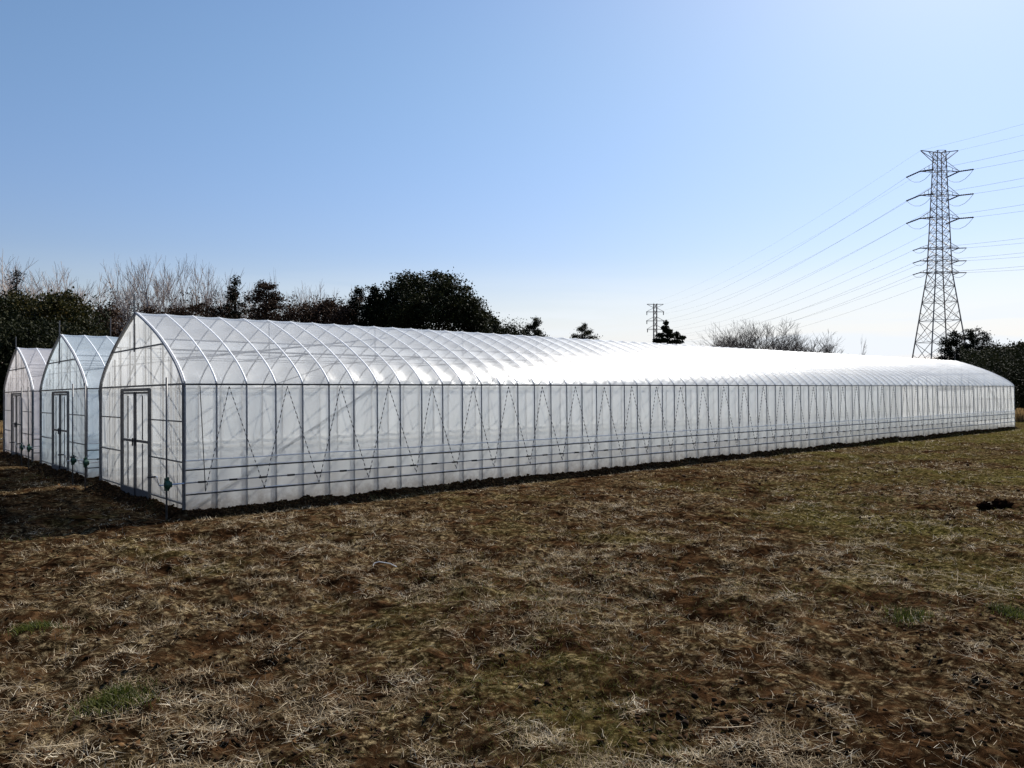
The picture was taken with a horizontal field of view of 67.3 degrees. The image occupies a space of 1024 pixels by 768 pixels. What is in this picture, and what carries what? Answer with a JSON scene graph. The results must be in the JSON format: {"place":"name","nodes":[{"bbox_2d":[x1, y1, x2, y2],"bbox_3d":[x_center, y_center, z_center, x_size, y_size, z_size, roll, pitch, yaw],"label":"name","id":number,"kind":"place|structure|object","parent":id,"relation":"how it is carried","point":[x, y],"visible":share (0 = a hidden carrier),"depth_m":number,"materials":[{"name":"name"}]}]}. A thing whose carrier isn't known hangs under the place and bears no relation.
{"place":"outdoors","nodes":[
{"label":"outdoors","id":0,"kind":"place"},
{"bbox_2d":[0,409,1023,767],"bbox_3d":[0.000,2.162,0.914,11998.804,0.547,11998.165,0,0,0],"label":"ground","id":1,"kind":"structure","parent":0,"point":[862,679],"depth_m":6.67,"materials":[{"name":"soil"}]},
{"bbox_2d":[0,420,2,432],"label":"dry grass clump","id":2,"kind":"object","parent":1,"relation":"on","point":[1,427],"visible":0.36,"depth_m":35.83,"materials":[{"name":"beige plant"}]},
{"bbox_2d":[0,286,26,405],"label":"evergreen tree","id":3,"kind":"object","parent":1,"relation":"on","point":[3,302],"visible":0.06,"depth_m":51.11,"materials":[{"name":"green plant"}]},
{"bbox_2d":[5,270,27,306],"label":"conifer","id":4,"kind":"object","parent":1,"relation":"on","point":[16,282],"visible":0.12,"depth_m":61.96,"materials":[{"name":"green plant"}]},
{"bbox_2d":[0,255,36,298],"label":"bare tree","id":5,"kind":"object","parent":1,"relation":"on","point":[3,287],"visible":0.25,"depth_m":69.54,"materials":[{"name":"brown plant"}]},
{"bbox_2d":[0,256,39,300],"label":"bare tree","id":6,"kind":"object","parent":1,"relation":"on","point":[8,277],"visible":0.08,"depth_m":72.50,"materials":[{"name":"brown plant"}]},
{"bbox_2d":[0,257,45,297],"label":"bare tree","id":7,"kind":"object","parent":1,"relation":"on","point":[20,286],"visible":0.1,"depth_m":72.79,"materials":[{"name":"brown plant"}]},
{"bbox_2d":[0,290,48,362],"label":"evergreen tree","id":8,"kind":"object","parent":1,"relation":"on","point":[16,299],"visible":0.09,"depth_m":55.28,"materials":[{"name":"green plant"}]},
{"bbox_2d":[3,337,51,460],"bbox_3d":[-0.347,0.528,35.725,38.792,3.810,5.360,0,-1,-41],"label":"greenhouse","id":9,"kind":"object","parent":1,"relation":"on","point":[26,368],"visible":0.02,"depth_m":22.81,"materials":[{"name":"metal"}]},
{"bbox_2d":[11,395,15,455],"bbox_3d":[-15.211,1.289,23.478,0.042,1.900,0.840,0,-1,-41],"label":"door","id":10,"kind":"structure","parent":9,"relation":"in","point":[14,424],"depth_m":23.48,"materials":[{"name":"metal"}]},
{"bbox_2d":[16,395,19,455],"bbox_3d":[-14.663,1.277,22.869,0.042,1.900,0.855,0,-1,-41],"label":"door","id":11,"kind":"structure","parent":9,"relation":"in","point":[16,395],"depth_m":22.92,"materials":[{"name":"metal"}]},
{"bbox_2d":[9,387,31,465],"bbox_3d":[-13.386,1.217,20.976,0.525,2.250,0.134,0,0,-41],"label":"film winder","id":12,"kind":"object","parent":9,"relation":"attached to","point":[21,447],"visible":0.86,"depth_m":21.00,"materials":[{"name":"metal"}]},
{"bbox_2d":[16,387,35,468],"bbox_3d":[-12.796,1.203,20.336,0.525,2.250,0.134,0,0,-41],"label":"film winder","id":13,"kind":"object","parent":9,"relation":"attached to","point":[28,448],"visible":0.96,"depth_m":20.36,"materials":[{"name":"metal"}]},
{"bbox_2d":[0,315,73,406],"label":"evergreen tree","id":14,"kind":"object","parent":1,"relation":"on","point":[28,334],"visible":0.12,"depth_m":44.78,"materials":[{"name":"green plant"}]},
{"bbox_2d":[7,618,69,638],"bbox_3d":[-3.797,1.940,6.137,0.509,0.145,0.441,0,0,-31],"label":"grass tuft","id":15,"kind":"object","parent":1,"relation":"on","point":[24,627],"visible":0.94,"depth_m":6.11,"materials":[{"name":"green plant"}]},
{"bbox_2d":[24,262,79,307],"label":"bare tree","id":16,"kind":"object","parent":1,"relation":"on","point":[58,288],"visible":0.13,"depth_m":73.26,"materials":[{"name":"brown plant"}]},
{"bbox_2d":[0,295,111,421],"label":"undergrowth","id":17,"kind":"object","parent":1,"relation":"on","point":[94,325],"visible":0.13,"depth_m":44.09,"materials":[{"name":"green plant"}]},
{"bbox_2d":[19,286,106,335],"bbox_3d":[-31.525,-2.170,53.859,6.276,9.343,5.969,0,0,-40],"label":"evergreen tree","id":18,"kind":"object","parent":1,"relation":"on","point":[53,304],"visible":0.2,"depth_m":52.94,"materials":[{"name":"green plant"}]},
{"bbox_2d":[20,263,107,304],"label":"bare tree","id":19,"kind":"object","parent":1,"relation":"on","point":[87,290],"visible":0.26,"depth_m":70.95,"materials":[{"name":"brown plant"}]},
{"bbox_2d":[39,321,117,477],"bbox_3d":[3.718,0.431,31.045,38.792,3.810,5.360,0,-1,-41],"label":"greenhouse","id":20,"kind":"object","parent":1,"relation":"on","point":[77,361],"visible":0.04,"depth_m":18.02,"materials":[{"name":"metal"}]},
{"bbox_2d":[52,394,59,469],"bbox_3d":[-11.146,1.193,18.797,0.042,1.900,0.840,0,-1,-41],"label":"door","id":21,"kind":"structure","parent":20,"relation":"in","point":[54,466],"depth_m":18.79,"materials":[{"name":"metal"}]},
{"bbox_2d":[60,394,66,469],"bbox_3d":[-10.593,1.179,18.195,0.042,1.900,0.855,0,-1,-41],"label":"door","id":22,"kind":"structure","parent":20,"relation":"in","point":[61,467],"depth_m":18.27,"materials":[{"name":"metal"}]},
{"bbox_2d":[58,384,81,484],"bbox_3d":[-9.321,1.121,16.296,0.525,2.250,0.134,0,0,-41],"label":"film winder","id":23,"kind":"object","parent":20,"relation":"attached to","point":[72,460],"visible":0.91,"depth_m":16.32,"materials":[{"name":"metal"}]},
{"bbox_2d":[70,383,98,487],"bbox_3d":[-8.711,1.107,15.674,0.525,2.250,0.134,0,0,-41],"label":"film winder","id":24,"kind":"object","parent":20,"relation":"attached to","point":[86,462],"visible":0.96,"depth_m":15.70,"materials":[{"name":"metal"}]},
{"bbox_2d":[69,277,95,304],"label":"bare tree","id":25,"kind":"object","parent":1,"relation":"on","point":[77,289],"visible":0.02,"depth_m":72.11,"materials":[{"name":"brown plant"}]},
{"bbox_2d":[59,273,139,311],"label":"bare tree","id":26,"kind":"object","parent":1,"relation":"on","point":[93,293],"visible":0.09,"depth_m":76.71,"materials":[{"name":"brown plant"}]},
{"bbox_2d":[90,301,129,336],"bbox_3d":[-30.858,-1.870,58.269,4.245,8.759,4.147,0,0,-39],"label":"evergreen tree","id":27,"kind":"object","parent":1,"relation":"on","point":[114,312],"visible":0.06,"depth_m":57.85,"materials":[{"name":"green plant"}]},
{"bbox_2d":[50,672,170,725],"bbox_3d":[-2.524,2.004,4.906,0.727,0.153,0.621,0,0,0],"label":"grass tuft","id":28,"kind":"object","parent":1,"relation":"on","point":[109,698],"visible":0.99,"depth_m":4.86,"materials":[{"name":"green plant"}]},
{"bbox_2d":[102,260,140,333],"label":"bare tree","id":29,"kind":"object","parent":1,"relation":"on","point":[111,286],"visible":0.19,"depth_m":71.96,"materials":[{"name":"brown plant"}]},
{"bbox_2d":[101,274,162,329],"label":"bare tree","id":30,"kind":"object","parent":1,"relation":"on","point":[123,297],"visible":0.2,"depth_m":65.91,"materials":[{"name":"brown plant"}]},
{"bbox_2d":[121,304,168,327],"bbox_3d":[-29.115,-1.905,60.892,4.836,8.846,4.612,0,0,0],"label":"brown tree","id":31,"kind":"object","parent":1,"relation":"on","point":[152,310],"visible":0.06,"depth_m":60.43,"materials":[{"name":"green plant"}]},
{"bbox_2d":[113,254,177,319],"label":"bare tree","id":32,"kind":"object","parent":1,"relation":"on","point":[122,295],"visible":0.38,"depth_m":70.63,"materials":[{"name":"brown plant"}]},
{"bbox_2d":[115,257,184,327],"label":"bare tree","id":33,"kind":"object","parent":1,"relation":"on","point":[168,290],"visible":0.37,"depth_m":67.03,"materials":[{"name":"brown plant"}]},
{"bbox_2d":[121,258,182,317],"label":"bare tree","id":34,"kind":"object","parent":1,"relation":"on","point":[156,292],"visible":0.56,"depth_m":67.86,"materials":[{"name":"brown plant"}]},
{"bbox_2d":[150,303,188,315],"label":"brown tree","id":35,"kind":"object","parent":1,"relation":"on","point":[172,311],"visible":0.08,"depth_m":60.29,"materials":[{"name":"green plant"}]},
{"bbox_2d":[172,257,206,310],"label":"bare tree","id":36,"kind":"object","parent":1,"relation":"on","point":[190,290],"visible":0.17,"depth_m":73.29,"materials":[{"name":"brown plant"}]},
{"bbox_2d":[153,257,236,316],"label":"bare tree","id":37,"kind":"object","parent":1,"relation":"on","point":[182,292],"visible":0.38,"depth_m":71.17,"materials":[{"name":"brown plant"}]},
{"bbox_2d":[182,297,215,316],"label":"brown tree","id":38,"kind":"object","parent":1,"relation":"on","point":[197,308],"visible":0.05,"depth_m":60.67,"materials":[{"name":"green plant"}]},
{"bbox_2d":[197,301,228,318],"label":"brown tree","id":39,"kind":"object","parent":1,"relation":"on","point":[218,310],"visible":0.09,"depth_m":61.64,"materials":[{"name":"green plant"}]},
{"bbox_2d":[184,267,244,317],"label":"bare tree","id":40,"kind":"object","parent":1,"relation":"on","point":[211,296],"visible":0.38,"depth_m":70.36,"materials":[{"name":"brown plant"}]},
{"bbox_2d":[217,285,253,318],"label":"bare tree","id":41,"kind":"object","parent":1,"relation":"on","point":[240,302],"visible":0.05,"depth_m":73.37,"materials":[{"name":"brown plant"}]},
{"bbox_2d":[221,275,251,318],"bbox_3d":[-22.517,-3.059,63.095,8.271,11.800,7.064,0,0,0],"label":"conifer","id":42,"kind":"object","parent":1,"relation":"on","point":[232,298],"visible":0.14,"depth_m":62.82,"materials":[{"name":"green plant"}]},
{"bbox_2d":[104,282,370,330],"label":"undergrowth","id":43,"kind":"object","parent":1,"relation":"on","point":[207,313],"visible":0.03,"depth_m":61.15,"materials":[{"name":"brown plant"}]},
{"bbox_2d":[241,279,288,320],"bbox_3d":[-19.659,-2.939,62.191,6.021,11.066,6.012,0,0,29],"label":"conifer","id":44,"kind":"object","parent":1,"relation":"on","point":[273,299],"visible":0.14,"depth_m":61.60,"materials":[{"name":"green plant"}]},
{"bbox_2d":[280,287,306,313],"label":"bare tree","id":45,"kind":"object","parent":1,"relation":"on","point":[293,298],"visible":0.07,"depth_m":75.31,"materials":[{"name":"brown plant"}]},
{"bbox_2d":[277,300,317,322],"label":"brown tree","id":46,"kind":"object","parent":1,"relation":"on","point":[303,310],"visible":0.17,"depth_m":61.56,"materials":[{"name":"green plant"}]},
{"bbox_2d":[298,280,326,322],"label":"bare tree","id":47,"kind":"object","parent":1,"relation":"on","point":[301,298],"visible":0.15,"depth_m":78.71,"materials":[{"name":"brown plant"}]},
{"bbox_2d":[302,298,335,323],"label":"brown tree","id":48,"kind":"object","parent":1,"relation":"on","point":[315,315],"visible":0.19,"depth_m":62.41,"materials":[{"name":"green plant"}]},
{"bbox_2d":[302,284,338,306],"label":"bare tree","id":49,"kind":"object","parent":1,"relation":"on","point":[315,297],"visible":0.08,"depth_m":78.09,"materials":[{"name":"brown plant"}]},
{"bbox_2d":[317,297,346,324],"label":"brown tree","id":50,"kind":"object","parent":1,"relation":"on","point":[332,305],"visible":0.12,"depth_m":62.64,"materials":[{"name":"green plant"}]},
{"bbox_2d":[323,297,361,324],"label":"brown tree","id":51,"kind":"object","parent":1,"relation":"on","point":[343,308],"visible":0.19,"depth_m":61.32,"materials":[{"name":"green plant"}]},
{"bbox_2d":[339,285,368,325],"bbox_3d":[-12.771,-2.713,62.062,4.729,10.526,4.728,0,0,0],"label":"conifer","id":52,"kind":"object","parent":1,"relation":"on","point":[356,292],"visible":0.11,"depth_m":61.69,"materials":[{"name":"green plant"}]},
{"bbox_2d":[352,284,388,327],"bbox_3d":[-10.944,-2.574,60.073,4.773,10.562,4.611,0,0,14],"label":"conifer","id":53,"kind":"object","parent":1,"relation":"on","point":[374,291],"visible":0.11,"depth_m":59.77,"materials":[{"name":"green plant"}]},
{"bbox_2d":[358,266,499,332],"bbox_3d":[-7.047,-3.447,62.086,10.740,12.034,11.010,0,0,-41],"label":"evergreen tree","id":54,"kind":"object","parent":1,"relation":"on","point":[444,301],"visible":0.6,"depth_m":59.28,"materials":[{"name":"green plant"}]},
{"bbox_2d":[427,309,526,334],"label":"undergrowth","id":55,"kind":"object","parent":1,"relation":"on","point":[510,333],"visible":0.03,"depth_m":66.55,"materials":[{"name":"green plant"}]},
{"bbox_2d":[466,307,499,333],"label":"evergreen tree","id":56,"kind":"object","parent":1,"relation":"on","point":[493,318],"visible":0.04,"depth_m":65.63,"materials":[{"name":"green plant"}]},
{"bbox_2d":[489,319,511,333],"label":"evergreen tree","id":57,"kind":"object","parent":1,"relation":"on","point":[495,325],"visible":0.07,"depth_m":83.62,"materials":[{"name":"green plant"}]},
{"bbox_2d":[499,320,522,334],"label":"evergreen tree","id":58,"kind":"object","parent":1,"relation":"on","point":[511,329],"visible":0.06,"depth_m":83.73,"materials":[{"name":"green plant"}]},
{"bbox_2d":[0,426,1023,767],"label":"soil crumbs","id":59,"kind":"object","parent":1,"relation":"on","point":[64,478],"visible":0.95,"depth_m":5.67,"materials":[{"name":"brown soil"}]},
{"bbox_2d":[0,429,1023,767],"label":"dry straw","id":60,"kind":"object","parent":1,"relation":"on","point":[552,735],"visible":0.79,"depth_m":5.11,"materials":[{"name":"beige plant"}]},
{"bbox_2d":[0,434,1023,767],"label":"dry tussock","id":61,"kind":"object","parent":1,"relation":"on","point":[342,546],"visible":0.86,"depth_m":6.84,"materials":[{"name":"plant"}]},
{"bbox_2d":[0,430,1023,767],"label":"dry stubble","id":62,"kind":"object","parent":1,"relation":"on","point":[522,650],"visible":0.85,"depth_m":5.43,"materials":[{"name":"beige plant"}]},
{"bbox_2d":[518,327,532,335],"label":"evergreen tree","id":63,"kind":"object","parent":1,"relation":"on","point":[527,333],"visible":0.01,"depth_m":89.56,"materials":[{"name":"green plant"}]},
{"bbox_2d":[522,315,549,336],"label":"conifer","id":64,"kind":"object","parent":1,"relation":"on","point":[534,326],"visible":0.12,"depth_m":85.77,"materials":[{"name":"green plant"}]},
{"bbox_2d":[99,294,1015,509],"bbox_3d":[7.803,0.335,26.382,38.792,3.810,5.360,0,-1,-41],"label":"greenhouse","id":65,"kind":"object","parent":1,"relation":"on","point":[262,411],"visible":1,"depth_m":15.65,"materials":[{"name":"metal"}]},
{"bbox_2d":[121,392,134,495],"bbox_3d":[-7.064,1.097,14.130,0.042,1.900,0.840,0,-1,-41],"label":"door","id":66,"kind":"structure","parent":65,"relation":"in","point":[126,488],"depth_m":14.13,"materials":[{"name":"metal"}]},
{"bbox_2d":[134,392,147,497],"bbox_3d":[-6.507,1.085,13.533,0.042,1.900,0.855,0,-1,-41],"label":"door","id":67,"kind":"structure","parent":65,"relation":"in","point":[138,492],"depth_m":13.76,"materials":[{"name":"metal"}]},
{"bbox_2d":[147,377,183,518],"bbox_3d":[-5.235,1.025,11.633,0.525,2.250,0.134,0,0,-41],"label":"film winder","id":68,"kind":"object","parent":65,"relation":"attached to","point":[168,484],"visible":0.97,"depth_m":11.66,"materials":[{"name":"metal"}]},
{"bbox_2d":[571,323,596,339],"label":"conifer","id":69,"kind":"object","parent":1,"relation":"on","point":[583,328],"visible":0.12,"depth_m":99.67,"materials":[{"name":"green plant"}]},
{"bbox_2d":[646,304,663,342],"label":"pylon","id":70,"kind":"object","parent":1,"relation":"on","point":[656,325],"visible":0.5,"depth_m":539.88,"materials":[{"name":"metal"}]},
{"bbox_2d":[652,320,686,343],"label":"pine tree","id":71,"kind":"object","parent":1,"relation":"on","point":[669,334],"visible":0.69,"depth_m":94.73,"materials":[{"name":"green plant"}]},
{"bbox_2d":[706,329,757,348],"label":"bare tree","id":72,"kind":"object","parent":1,"relation":"on","point":[728,342],"visible":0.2,"depth_m":79.07,"materials":[{"name":"brown plant"}]},
{"bbox_2d":[693,322,782,348],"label":"bare tree","id":73,"kind":"object","parent":1,"relation":"on","point":[720,339],"visible":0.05,"depth_m":84.12,"materials":[{"name":"brown plant"}]},
{"bbox_2d":[715,318,828,351],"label":"bare tree","id":74,"kind":"object","parent":1,"relation":"on","point":[756,334],"visible":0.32,"depth_m":86.64,"materials":[{"name":"brown plant"}]},
{"bbox_2d":[760,324,828,352],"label":"bare tree","id":75,"kind":"object","parent":1,"relation":"on","point":[822,349],"visible":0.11,"depth_m":81.00,"materials":[{"name":"brown plant"}]},
{"bbox_2d":[749,329,844,353],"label":"bare tree","id":76,"kind":"object","parent":1,"relation":"on","point":[830,348],"visible":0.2,"depth_m":83.26,"materials":[{"name":"brown plant"}]},
{"bbox_2d":[863,603,945,626],"bbox_3d":[3.287,1.947,6.549,0.691,0.133,0.512,0,0,0],"label":"grass tuft","id":77,"kind":"object","parent":1,"relation":"on","point":[911,618],"visible":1,"depth_m":6.48,"materials":[{"name":"green plant"}]},
{"bbox_2d":[906,150,973,358],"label":"pylon","id":78,"kind":"object","parent":1,"relation":"on","point":[942,272],"visible":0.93,"depth_m":199.59,"materials":[{"name":"metal"}]},
{"bbox_2d":[652,195,879,312],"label":"power line","id":79,"kind":"object","parent":78,"relation":"attached to","point":[773,261],"visible":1,"depth_m":302.96,"materials":[{"name":"grey metal"}]},
{"bbox_2d":[655,201,905,321],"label":"power line","id":80,"kind":"object","parent":78,"relation":"hanging from","point":[805,260],"visible":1,"depth_m":263.56,"materials":[{"name":"grey metal"}]},
{"bbox_2d":[669,185,933,312],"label":"power line","id":81,"kind":"object","parent":78,"relation":"hanging from","point":[820,251],"visible":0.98,"depth_m":280.35,"materials":[{"name":"grey metal"}]},
{"bbox_2d":[699,252,908,331],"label":"power line","id":82,"kind":"object","parent":78,"relation":"attached to","point":[813,294],"visible":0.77,"depth_m":265.87,"materials":[{"name":"grey metal"}]},
{"bbox_2d":[672,201,945,321],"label":"power line","id":83,"kind":"object","parent":78,"relation":"hanging from","point":[842,257],"visible":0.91,"depth_m":262.07,"materials":[{"name":"grey metal"}]},
{"bbox_2d":[933,336,953,359],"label":"conifer","id":84,"kind":"object","parent":1,"relation":"on","point":[943,350],"visible":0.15,"depth_m":91.89,"materials":[{"name":"green plant"}]},
{"bbox_2d":[944,330,978,360],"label":"conifer","id":85,"kind":"object","parent":1,"relation":"on","point":[955,339],"visible":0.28,"depth_m":89.67,"materials":[{"name":"green plant"}]},
{"bbox_2d":[956,326,995,359],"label":"conifer","id":86,"kind":"object","parent":1,"relation":"on","point":[972,337],"visible":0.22,"depth_m":89.45,"materials":[{"name":"green plant"}]},
{"bbox_2d":[958,349,1001,368],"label":"evergreen tree","id":87,"kind":"object","parent":1,"relation":"on","point":[979,356],"visible":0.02,"depth_m":80.87,"materials":[{"name":"green plant"}]},
{"bbox_2d":[976,500,996,509],"bbox_3d":[7.591,1.960,12.330,0.281,0.186,0.246,0,0,0],"label":"soil clod","id":88,"kind":"object","parent":1,"relation":"on","point":[984,504],"visible":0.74,"depth_m":12.28,"materials":[{"name":"brown soil"}]},
{"bbox_2d":[981,333,995,348],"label":"conifer","id":89,"kind":"object","parent":1,"relation":"on","point":[987,341],"visible":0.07,"depth_m":95.93,"materials":[{"name":"green plant"}]},
{"bbox_2d":[959,340,1023,409],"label":"undergrowth","id":90,"kind":"object","parent":1,"relation":"on","point":[981,359],"visible":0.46,"depth_m":68.42,"materials":[{"name":"green plant"}]},
{"bbox_2d":[967,599,1023,625],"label":"grass tuft","id":91,"kind":"object","parent":1,"relation":"on","point":[1007,612],"visible":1,"depth_m":6.74,"materials":[{"name":"green plant"}]},
{"bbox_2d":[985,338,1010,359],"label":"evergreen tree","id":92,"kind":"object","parent":1,"relation":"on","point":[995,347],"visible":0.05,"depth_m":83.49,"materials":[{"name":"green plant"}]},
{"bbox_2d":[978,356,1023,402],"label":"evergreen tree","id":93,"kind":"object","parent":1,"relation":"on","point":[1008,375],"visible":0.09,"depth_m":73.05,"materials":[{"name":"green plant"}]},
{"bbox_2d":[991,498,1013,508],"bbox_3d":[7.992,1.990,12.541,0.336,0.255,0.283,0,0,28],"label":"soil clod","id":94,"kind":"object","parent":1,"relation":"on","point":[1001,504],"visible":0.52,"depth_m":12.47,"materials":[{"name":"brown soil"}]},
{"bbox_2d":[1001,339,1023,401],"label":"evergreen tree","id":95,"kind":"object","parent":1,"relation":"on","point":[1019,344],"visible":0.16,"depth_m":79.53,"materials":[{"name":"green plant"}]},
{"bbox_2d":[1015,408,1023,421],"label":"dry grass clump","id":96,"kind":"object","parent":1,"relation":"on","point":[1019,415],"visible":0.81,"depth_m":43.97,"materials":[{"name":"beige plant"}]},
{"bbox_2d":[0,0,1023,362],"label":"sky","id":97,"kind":"structure","parent":0,"point":[594,163],"materials":[{"name":"blue"}]}
]}

